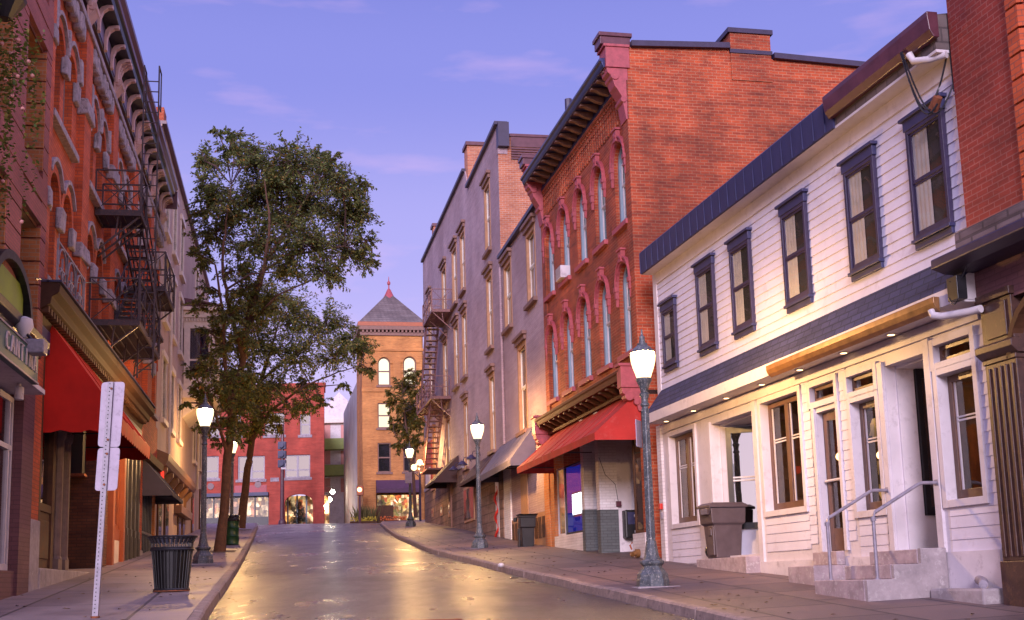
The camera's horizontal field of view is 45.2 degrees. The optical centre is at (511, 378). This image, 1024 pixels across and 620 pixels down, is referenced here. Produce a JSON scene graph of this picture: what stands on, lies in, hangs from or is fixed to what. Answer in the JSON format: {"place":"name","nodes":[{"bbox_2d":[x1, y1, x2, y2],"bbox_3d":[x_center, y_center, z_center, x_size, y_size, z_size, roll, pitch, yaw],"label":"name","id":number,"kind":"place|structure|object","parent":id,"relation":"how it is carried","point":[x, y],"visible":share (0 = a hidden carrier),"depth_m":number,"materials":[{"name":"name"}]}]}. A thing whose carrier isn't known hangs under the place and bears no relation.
{"place":"outdoors","nodes":[
{"label":"outdoors","id":0,"kind":"place"},
{"bbox_2d":[0,523,254,619],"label":"pavement","id":1,"kind":"structure","parent":0,"point":[129,595],"depth_m":20.02,"materials":[{"name":"concrete"}]},
{"bbox_2d":[90,382,124,617],"bbox_3d":[-5.278,1.585,16.051,0.356,3.131,0.111,-2,-9,0],"label":"sign post","id":2,"kind":"object","parent":1,"relation":"on","point":[110,422],"visible":0.98,"depth_m":16.15,"materials":[{"name":"metal"}]},
{"bbox_2d":[147,535,197,591],"bbox_3d":[-5.738,3.118,20.745,0.846,0.921,0.846,-2,-9,0],"label":"litter bin","id":3,"kind":"object","parent":1,"relation":"on","point":[171,565],"visible":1,"depth_m":20.52,"materials":[{"name":"metal"}]},
{"bbox_2d":[191,394,217,564],"bbox_3d":[-7.704,2.542,30.763,0.720,4.400,0.720,0,-10,-11],"label":"street lamp","id":4,"kind":"object","parent":1,"relation":"on","point":[203,555],"visible":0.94,"depth_m":30.68,"materials":[{"name":"metal"}]},
{"bbox_2d":[210,550,235,552],"bbox_3d":[-9.244,5.452,38.843,1.000,0.110,1.400,0,-10,-11],"label":"tree pit","id":5,"kind":"object","parent":1,"relation":"on","point":[211,551],"visible":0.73,"depth_m":38.72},
{"bbox_2d":[178,125,383,551],"bbox_3d":[-7.557,-1.655,40.254,6.906,14.512,5.810,-2,-9,0],"label":"street tree","id":6,"kind":"object","parent":5,"relation":"on","point":[285,175],"visible":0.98,"depth_m":39.97,"materials":[{"name":"green plant"}]},
{"bbox_2d":[226,514,239,544],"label":"oil drum bin","id":7,"kind":"object","parent":1,"relation":"on","point":[233,530],"visible":0.71,"depth_m":43.43,"materials":[{"name":"metal"}]},
{"bbox_2d":[230,439,239,537],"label":"street lamp","id":8,"kind":"object","parent":1,"relation":"on","point":[235,445],"visible":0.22,"depth_m":50.01,"materials":[{"name":"metal"}]},
{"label":"tree pit","id":9,"kind":"structure","parent":1,"relation":"on","visible":0},
{"bbox_2d":[213,281,382,528],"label":"street tree","id":10,"kind":"object","parent":9,"relation":"in","point":[358,348],"visible":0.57,"depth_m":58.14,"materials":[{"name":"green plant"}]},
{"bbox_2d":[207,523,693,619],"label":"road","id":11,"kind":"structure","parent":0,"point":[349,571],"depth_m":22.41,"materials":[{"name":"asphalt"}]},
{"bbox_2d":[187,523,257,619],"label":"kerb","id":12,"kind":"structure","parent":11,"relation":"on","point":[205,607],"depth_m":21.65,"materials":[{"name":"concrete"}]},
{"bbox_2d":[381,521,759,619],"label":"kerb","id":13,"kind":"structure","parent":11,"relation":"on","point":[690,611],"depth_m":20.30,"materials":[{"name":"concrete"}]},
{"bbox_2d":[126,0,946,495],"label":"sky","id":14,"kind":"structure","parent":0,"point":[399,88],"materials":[{"name":"blue"}]},
{"bbox_2d":[383,520,1023,619],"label":"pavement","id":15,"kind":"structure","parent":0,"point":[754,592],"depth_m":19.34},
{"bbox_2d":[404,441,415,526],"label":"street lamp","id":16,"kind":"object","parent":15,"relation":"on","point":[409,451],"visible":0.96,"depth_m":61.36,"materials":[{"name":"metal"}]},
{"bbox_2d":[470,413,487,548],"bbox_3d":[-1.053,3.240,38.545,0.720,4.400,0.720,0,-10,-11],"label":"street lamp","id":17,"kind":"object","parent":15,"relation":"on","point":[477,430],"visible":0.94,"depth_m":38.49,"materials":[{"name":"metal"}]},
{"bbox_2d":[513,514,536,546],"bbox_3d":[0.409,4.703,37.846,0.708,1.058,0.722,0,-10,-11],"label":"wheeled bin","id":18,"kind":"object","parent":15,"relation":"on","point":[526,525],"visible":0.94,"depth_m":37.66,"materials":[{"name":"black plastic"}]},
{"bbox_2d":[630,329,673,588],"bbox_3d":[2.237,1.334,20.316,0.720,4.400,0.720,0,-10,-11],"label":"street lamp","id":19,"kind":"object","parent":15,"relation":"on","point":[652,573],"visible":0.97,"depth_m":20.22,"materials":[{"name":"metal"}]},
{"bbox_2d":[697,556,760,572],"bbox_3d":[4.144,3.741,23.071,0.480,0.760,2.390,1,-10,-13],"label":"concrete ledge","id":20,"kind":"object","parent":15,"relation":"on","point":[746,564],"visible":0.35,"depth_m":22.41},
{"bbox_2d":[696,502,747,558],"bbox_3d":[4.054,2.931,23.716,0.802,1.058,0.729,1,-10,-13],"label":"wheeled bin","id":21,"kind":"object","parent":20,"relation":"on","point":[721,522],"visible":0.98,"depth_m":23.45,"materials":[{"name":"grey plastic"}]},
{"bbox_2d":[788,551,846,584],"bbox_3d":[4.777,3.088,19.214,0.565,0.750,0.900,1,-10,-13],"label":"concrete step","id":22,"kind":"object","parent":15,"relation":"on","point":[811,575],"visible":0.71,"depth_m":18.93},
{"bbox_2d":[639,11,1002,587],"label":"clapboard house","id":23,"kind":"structure","parent":15,"relation":"on","point":[810,321],"depth_m":19.29,"materials":[{"name":"white"}]},
{"bbox_2d":[657,295,678,372],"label":"window","id":24,"kind":"structure","parent":23,"relation":"in","point":[668,308],"depth_m":26.57,"materials":[{"name":"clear glass"}]},
{"bbox_2d":[675,432,696,522],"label":"window","id":25,"kind":"structure","parent":23,"relation":"in","point":[687,436],"depth_m":25.93,"materials":[{"name":"white paint"}]},
{"bbox_2d":[690,252,718,356],"bbox_3d":[3.858,-1.458,24.571,0.120,1.920,1.060,1,-10,-13],"label":"window","id":26,"kind":"structure","parent":23,"relation":"in","point":[704,268],"depth_m":24.58,"materials":[{"name":"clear glass"}]},
{"bbox_2d":[724,227,755,339],"bbox_3d":[4.254,-1.749,22.883,0.120,1.920,1.060,1,-10,-13],"label":"window","id":27,"kind":"structure","parent":23,"relation":"in","point":[739,250],"depth_m":22.88,"materials":[{"name":"blue wood"}]},
{"bbox_2d":[725,426,757,528],"bbox_3d":[5.059,1.894,23.979,1.723,2.050,0.564,-2,-9,2],"label":"recess window","id":28,"kind":"structure","parent":23,"relation":"in","point":[739,440],"depth_m":24.12,"materials":[{"name":"glass"}]},
{"bbox_2d":[768,395,803,509],"bbox_3d":[4.814,1.280,21.251,0.063,1.900,1.480,1,-10,-13],"label":"window","id":29,"kind":"structure","parent":23,"relation":"in","point":[787,402],"depth_m":21.32,"materials":[{"name":"white paint"}]},
{"bbox_2d":[774,188,813,313],"bbox_3d":[4.759,-2.124,20.712,0.120,1.920,1.060,1,-10,-13],"label":"window","id":30,"kind":"structure","parent":23,"relation":"in","point":[792,212],"depth_m":20.71,"materials":[{"name":"blue wood"}]},
{"bbox_2d":[822,410,844,550],"bbox_3d":[5.160,1.606,19.543,0.112,2.220,0.690,1,-10,-13],"label":"door","id":31,"kind":"structure","parent":23,"relation":"in","point":[837,534],"depth_m":19.74,"materials":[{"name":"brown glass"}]},
{"bbox_2d":[836,140,884,281],"bbox_3d":[5.264,-2.498,18.541,0.120,1.920,1.060,1,-10,-13],"label":"window","id":32,"kind":"structure","parent":23,"relation":"in","point":[859,168],"depth_m":18.53,"materials":[{"name":"blue wood"}]},
{"bbox_2d":[859,400,881,509],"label":"window","id":33,"kind":"structure","parent":23,"relation":"in","point":[870,505],"depth_m":18.69,"materials":[{"name":"white paint"}]},
{"bbox_2d":[914,369,935,514],"bbox_3d":[6.313,0.913,17.942,0.780,2.140,0.050,1,-10,-13],"label":"recess door","id":34,"kind":"structure","parent":23,"relation":"in","point":[918,373],"depth_m":17.85,"materials":[{"name":"black paint"}]},
{"bbox_2d":[900,49,953,114],"bbox_3d":[5.601,-3.998,16.476,0.208,1.023,0.735,6,-12,-37],"label":"cable bundle","id":35,"kind":"object","parent":23,"relation":"hanging from","point":[934,105],"visible":1,"depth_m":16.36,"materials":[{"name":"rubber"}]},
{"bbox_2d":[898,92,955,250],"bbox_3d":[5.671,-2.800,16.793,0.120,1.920,1.060,1,-10,-13],"label":"window","id":36,"kind":"structure","parent":23,"relation":"in","point":[932,212],"depth_m":16.80,"materials":[{"name":"blue wood"}]},
{"bbox_2d":[946,266,967,304],"bbox_3d":[5.603,-1.161,15.409,0.148,0.466,0.325,1,-10,-13],"label":"junction box","id":37,"kind":"object","parent":23,"relation":"attached to","point":[956,288],"visible":1,"depth_m":15.37,"materials":[{"name":"black paint"}]},
{"bbox_2d":[947,370,982,498],"bbox_3d":[6.013,0.721,16.094,0.060,1.650,0.790,1,-10,-13],"label":"window","id":38,"kind":"structure","parent":23,"relation":"in","point":[962,492],"depth_m":16.36,"materials":[{"name":"white paint"}]},
{"bbox_2d":[815,548,948,601],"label":"concrete steps","id":39,"kind":"structure","parent":15,"relation":"on","point":[914,573],"depth_m":16.19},
{"bbox_2d":[824,487,887,579],"bbox_3d":[4.947,2.227,17.570,1.040,1.340,0.095,1,-10,-13],"label":"handrail","id":40,"kind":"object","parent":39,"relation":"on","point":[832,515],"visible":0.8,"depth_m":17.50,"materials":[{"name":"metal"}]},
{"bbox_2d":[870,479,937,579],"bbox_3d":[5.236,2.013,16.331,1.040,1.340,0.095,1,-10,-13],"label":"handrail","id":41,"kind":"object","parent":39,"relation":"on","point":[891,501],"visible":0.97,"depth_m":16.26,"materials":[{"name":"metal"}]},
{"bbox_2d":[931,588,1003,604],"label":"stone curb","id":42,"kind":"structure","parent":15,"relation":"on","point":[984,596],"depth_m":15.17,"materials":[{"name":"concrete"}]},
{"bbox_2d":[931,0,1023,606],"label":"corner brick building","id":43,"kind":"structure","parent":15,"relation":"on","point":[986,37],"depth_m":15.03,"materials":[{"name":"red brick"}]},
{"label":"ground","id":44,"kind":"structure","parent":0,"visible":0},
{"bbox_2d":[0,0,53,599],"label":"banded brick building","id":45,"kind":"structure","parent":44,"relation":"on","point":[22,259],"depth_m":20.40,"materials":[{"name":"red brick"}]},
{"bbox_2d":[0,389,13,570],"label":"shop window","id":46,"kind":"structure","parent":45,"relation":"in","point":[6,445],"depth_m":20.05,"materials":[{"name":"white paint"}]},
{"bbox_2d":[0,317,38,384],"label":"shop sign","id":47,"kind":"object","parent":45,"relation":"attached to","point":[16,357],"visible":0.91,"depth_m":18.24,"materials":[{"name":"metal"}]},
{"bbox_2d":[0,0,46,230],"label":"hanging plant","id":48,"kind":"object","parent":45,"relation":"hanging from","point":[10,10],"visible":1,"depth_m":17.38,"materials":[{"name":"green plant"}]},
{"bbox_2d":[15,316,47,355],"bbox_3d":[-7.601,-0.678,19.145,0.753,0.622,0.375,-2,-9,4],"label":"floodlight","id":49,"kind":"object","parent":45,"relation":"attached to","point":[24,326],"visible":0.77,"depth_m":19.10,"materials":[{"name":"metal"}]},
{"bbox_2d":[28,0,177,591],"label":"ornate brick building","id":50,"kind":"structure","parent":44,"relation":"on","point":[96,106],"depth_m":28.43,"materials":[{"name":"brick"}]},
{"bbox_2d":[56,238,84,308],"bbox_3d":[-8.321,-1.881,23.219,0.035,0.780,2.885,0,-10,-10],"label":"iron cresting","id":51,"kind":"object","parent":50,"relation":"on","point":[70,285],"visible":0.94,"depth_m":23.03,"materials":[{"name":"metal"}]},
{"bbox_2d":[70,431,87,477],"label":"window","id":52,"kind":"structure","parent":50,"relation":"attached to","point":[78,457],"depth_m":29.13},
{"bbox_2d":[43,326,149,460],"bbox_3d":[-8.380,0.312,25.153,1.394,2.203,5.060,0,-10,-10],"label":"shop awning","id":53,"kind":"object","parent":50,"relation":"attached to","point":[72,395],"visible":0.73,"depth_m":22.65,"materials":[{"name":"red fabric"}]},
{"bbox_2d":[88,65,174,377],"bbox_3d":[-9.721,-3.536,32.240,1.265,7.915,8.135,0,-10,-10],"label":"fire escape","id":54,"kind":"object","parent":50,"relation":"attached to","point":[130,337],"visible":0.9,"depth_m":29.90,"materials":[{"name":"metal"}]},
{"bbox_2d":[142,461,182,503],"bbox_3d":[-11.193,3.280,39.465,0.943,1.217,3.910,0,-10,-10],"label":"shop awning","id":55,"kind":"object","parent":50,"relation":"attached to","point":[156,484],"visible":0.94,"depth_m":37.55,"materials":[{"name":"grey fabric"}]},
{"bbox_2d":[155,107,222,546],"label":"tan stucco building","id":56,"kind":"structure","parent":44,"relation":"on","point":[179,449],"depth_m":50.03,"materials":[{"name":"paint"}]},
{"bbox_2d":[160,350,168,427],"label":"window","id":57,"kind":"structure","parent":56,"relation":"in","point":[163,421],"depth_m":44.52,"materials":[{"name":"grey glass"}]},
{"bbox_2d":[172,199,178,264],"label":"window","id":58,"kind":"structure","parent":56,"relation":"in","point":[175,211],"depth_m":48.56,"materials":[{"name":"grey glass"}]},
{"bbox_2d":[176,379,182,446],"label":"window","id":59,"kind":"structure","parent":56,"relation":"in","point":[179,384],"depth_m":49.94,"materials":[{"name":"beige glass"}]},
{"bbox_2d":[178,292,184,360],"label":"window","id":60,"kind":"structure","parent":56,"relation":"in","point":[180,340],"depth_m":50.67,"materials":[{"name":"grey glass"}]},
{"bbox_2d":[179,214,185,283],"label":"window","id":61,"kind":"structure","parent":56,"relation":"in","point":[182,222],"depth_m":51.19,"materials":[{"name":"grey glass"}]},
{"bbox_2d":[182,306,222,427],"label":"bay window","id":62,"kind":"structure","parent":56,"relation":"in","point":[189,416],"depth_m":52.34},
{"bbox_2d":[206,382,328,524],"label":"brick building","id":63,"kind":"structure","parent":44,"relation":"on","point":[304,472],"depth_m":100.44,"materials":[{"name":"brick"}]},
{"bbox_2d":[207,456,219,480],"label":"window","id":64,"kind":"structure","parent":63,"relation":"in","point":[212,461],"depth_m":100.44,"materials":[{"name":"glass"}]},
{"bbox_2d":[236,456,266,481],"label":"window","id":65,"kind":"structure","parent":63,"relation":"in","point":[258,465],"depth_m":100.42,"materials":[{"name":"glass"}]},
{"bbox_2d":[284,455,311,480],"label":"window","id":66,"kind":"structure","parent":63,"relation":"in","point":[298,466],"depth_m":100.42,"materials":[{"name":"glass"}]},
{"bbox_2d":[324,393,347,522],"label":"balcony building","id":67,"kind":"structure","parent":44,"relation":"on","point":[334,442],"depth_m":122.09,"materials":[{"name":"white paint"}]},
{"bbox_2d":[344,277,424,522],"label":"brick tower","id":68,"kind":"structure","parent":44,"relation":"on","point":[391,324],"depth_m":93.84,"materials":[{"name":"orange brick"}]},
{"bbox_2d":[376,403,389,429],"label":"window","id":69,"kind":"structure","parent":68,"relation":"in","point":[383,417],"depth_m":93.39,"materials":[{"name":"white glass"}]},
{"bbox_2d":[376,357,391,386],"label":"window","id":70,"kind":"structure","parent":68,"relation":"in","point":[383,363],"depth_m":93.97,"materials":[{"name":"white glass"}]},
{"bbox_2d":[376,443,392,473],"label":"window","id":71,"kind":"structure","parent":68,"relation":"in","point":[384,452],"depth_m":92.87,"materials":[{"name":"black glass"}]},
{"bbox_2d":[376,480,418,492],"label":"shop awning","id":72,"kind":"object","parent":68,"relation":"attached to","point":[390,486],"visible":0.77,"depth_m":91.79,"materials":[{"name":"fabric"}]},
{"bbox_2d":[376,493,418,519],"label":"shop window","id":73,"kind":"structure","parent":68,"relation":"in","point":[400,502],"depth_m":92.94,"materials":[{"name":"multicoloured glass"}]},
{"bbox_2d":[421,98,571,546],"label":"painted brick building","id":74,"kind":"structure","parent":44,"relation":"on","point":[491,356],"depth_m":47.89,"materials":[{"name":"beige brick"}]},
{"bbox_2d":[416,288,452,474],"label":"fire escape","id":75,"kind":"object","parent":74,"relation":"attached to","point":[433,405],"visible":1,"depth_m":60.78,"materials":[{"name":"metal"}]},
{"bbox_2d":[425,456,457,488],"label":"shop awning","id":76,"kind":"object","parent":74,"relation":"attached to","point":[442,477],"visible":0.99,"depth_m":55.86,"materials":[{"name":"brown fabric"}]},
{"bbox_2d":[438,256,446,326],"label":"window","id":77,"kind":"structure","parent":74,"relation":"in","point":[442,265],"depth_m":61.67,"materials":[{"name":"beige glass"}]},
{"bbox_2d":[439,330,447,395],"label":"window","id":78,"kind":"structure","parent":74,"relation":"in","point":[443,338],"depth_m":61.01,"materials":[{"name":"beige glass"}]},
{"bbox_2d":[443,409,450,462],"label":"window","id":79,"kind":"structure","parent":74,"relation":"in","point":[448,444],"depth_m":59.77,"materials":[{"name":"beige glass"}]},
{"bbox_2d":[448,235,457,310],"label":"window","id":80,"kind":"structure","parent":74,"relation":"in","point":[452,248],"depth_m":57.98,"materials":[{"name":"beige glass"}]},
{"bbox_2d":[449,313,459,391],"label":"window","id":81,"kind":"structure","parent":74,"relation":"in","point":[454,320],"depth_m":57.23,"materials":[{"name":"beige glass"}]},
{"bbox_2d":[455,219,465,298],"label":"window","id":82,"kind":"structure","parent":74,"relation":"in","point":[460,230],"depth_m":55.47,"materials":[{"name":"beige glass"}]},
{"bbox_2d":[457,300,467,382],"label":"window","id":83,"kind":"structure","parent":74,"relation":"in","point":[462,308],"depth_m":54.72,"materials":[{"name":"beige glass"}]},
{"bbox_2d":[459,390,469,471],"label":"window","id":84,"kind":"structure","parent":74,"relation":"in","point":[464,396],"depth_m":54.05,"materials":[{"name":"beige glass"}]},
{"bbox_2d":[463,487,474,522],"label":"stone framed window","id":85,"kind":"structure","parent":74,"relation":"in","point":[468,492],"depth_m":51.89,"materials":[{"name":"red glass"}]},
{"bbox_2d":[459,451,496,486],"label":"shop awning","id":86,"kind":"object","parent":74,"relation":"attached to","point":[468,479],"visible":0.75,"depth_m":48.72,"materials":[{"name":"grey fabric"}]},
{"bbox_2d":[479,170,491,259],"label":"window","id":87,"kind":"structure","parent":74,"relation":"in","point":[484,183],"depth_m":48.95,"materials":[{"name":"beige glass"}]},
{"bbox_2d":[481,261,493,355],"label":"window","id":88,"kind":"structure","parent":74,"relation":"in","point":[486,272],"depth_m":48.32,"materials":[{"name":"beige glass"}]},
{"bbox_2d":[484,363,496,455],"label":"window","id":89,"kind":"structure","parent":74,"relation":"in","point":[489,370],"depth_m":47.54,"materials":[{"name":"beige glass"}]},
{"bbox_2d":[498,247,512,335],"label":"window","id":90,"kind":"structure","parent":74,"relation":"in","point":[504,261],"depth_m":44.59,"materials":[{"name":"beige glass"}]},
{"bbox_2d":[480,427,535,481],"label":"shop awning","id":91,"kind":"object","parent":74,"relation":"attached to","point":[520,450],"visible":0.91,"depth_m":40.74,"materials":[{"name":"fabric"}]},
{"bbox_2d":[512,330,528,437],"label":"window","id":92,"kind":"structure","parent":74,"relation":"in","point":[519,341],"depth_m":41.87,"materials":[{"name":"beige glass"}]},
{"bbox_2d":[520,213,537,310],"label":"window","id":93,"kind":"structure","parent":74,"relation":"in","point":[527,229],"depth_m":40.54,"materials":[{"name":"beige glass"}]},
{"bbox_2d":[518,27,865,557],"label":"arched brick building","id":94,"kind":"structure","parent":44,"relation":"on","point":[646,143],"depth_m":30.68,"materials":[{"name":"red brick"}]},
{"bbox_2d":[541,215,555,302],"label":"window","id":95,"kind":"structure","parent":94,"relation":"in","point":[547,224],"depth_m":37.76,"materials":[{"name":"clear glass"}]},
{"bbox_2d":[544,313,558,405],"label":"window","id":96,"kind":"structure","parent":94,"relation":"in","point":[550,322],"depth_m":37.23,"materials":[{"name":"white paint"}]},
{"bbox_2d":[557,467,565,535],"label":"shop window","id":97,"kind":"structure","parent":94,"relation":"in","point":[560,472],"depth_m":36.52,"materials":[{"name":"glass"}]},
{"bbox_2d":[555,196,570,288],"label":"window","id":98,"kind":"structure","parent":94,"relation":"in","point":[562,206],"depth_m":36.02,"materials":[{"name":"red glass"}]},
{"bbox_2d":[559,299,574,396],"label":"window","id":99,"kind":"structure","parent":94,"relation":"in","point":[565,309],"depth_m":35.48,"materials":[{"name":"red glass"}]},
{"bbox_2d":[564,461,582,534],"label":"shop window","id":100,"kind":"structure","parent":94,"relation":"in","point":[572,475],"depth_m":35.61,"materials":[{"name":"glass"}]},
{"bbox_2d":[517,400,640,473],"bbox_3d":[1.562,1.529,32.546,1.141,1.178,8.510,0,-10,-12],"label":"shop awning","id":101,"kind":"object","parent":94,"relation":"attached to","point":[615,421],"visible":0.98,"depth_m":30.39,"materials":[{"name":"red fabric"}]},
{"bbox_2d":[571,176,588,272],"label":"window","id":102,"kind":"structure","parent":94,"relation":"in","point":[583,202],"depth_m":34.22,"materials":[{"name":"red glass"}]},
{"bbox_2d":[575,284,592,386],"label":"window","id":103,"kind":"structure","parent":94,"relation":"in","point":[582,294],"depth_m":33.69,"materials":[{"name":"red glass"}]},
{"bbox_2d":[589,153,607,255],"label":"window","id":104,"kind":"structure","parent":94,"relation":"in","point":[596,163],"depth_m":32.43,"materials":[{"name":"red glass"}]},
{"bbox_2d":[593,267,612,375],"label":"window","id":105,"kind":"structure","parent":94,"relation":"in","point":[606,298],"depth_m":31.92,"materials":[{"name":"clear glass"}]},
{"bbox_2d":[608,127,627,236],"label":"window","id":106,"kind":"structure","parent":94,"relation":"in","point":[617,138],"depth_m":30.67,"materials":[{"name":"red glass"}]},
{"bbox_2d":[613,247,632,362],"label":"window","id":107,"kind":"structure","parent":94,"relation":"in","point":[622,259],"depth_m":30.17,"materials":[{"name":"red glass"}]},
{"bbox_2d":[622,510,635,538],"bbox_3d":[3.067,3.735,31.608,0.380,0.720,0.360,0,-10,-12],"label":"payphone","id":108,"kind":"object","parent":94,"relation":"attached to","point":[628,521],"visible":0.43,"depth_m":31.48,"materials":[{"name":"black paint"}]},
{"bbox_2d":[632,440,643,533],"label":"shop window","id":109,"kind":"structure","parent":94,"relation":"in","point":[636,454],"depth_m":29.17,"materials":[{"name":"brown wood"}]},
{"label":"cross street","id":110,"kind":"structure","parent":0,"visible":0},
{"bbox_2d":[278,424,286,523],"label":"signal pole","id":111,"kind":"object","parent":110,"relation":"on","point":[282,456],"visible":0.82,"depth_m":93.00,"materials":[{"name":"grey metal"}]},
{"bbox_2d":[383,367,424,517],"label":"street tree","id":112,"kind":"object","parent":110,"relation":"on","point":[412,421],"visible":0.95,"depth_m":79.19,"materials":[{"name":"green plant"}]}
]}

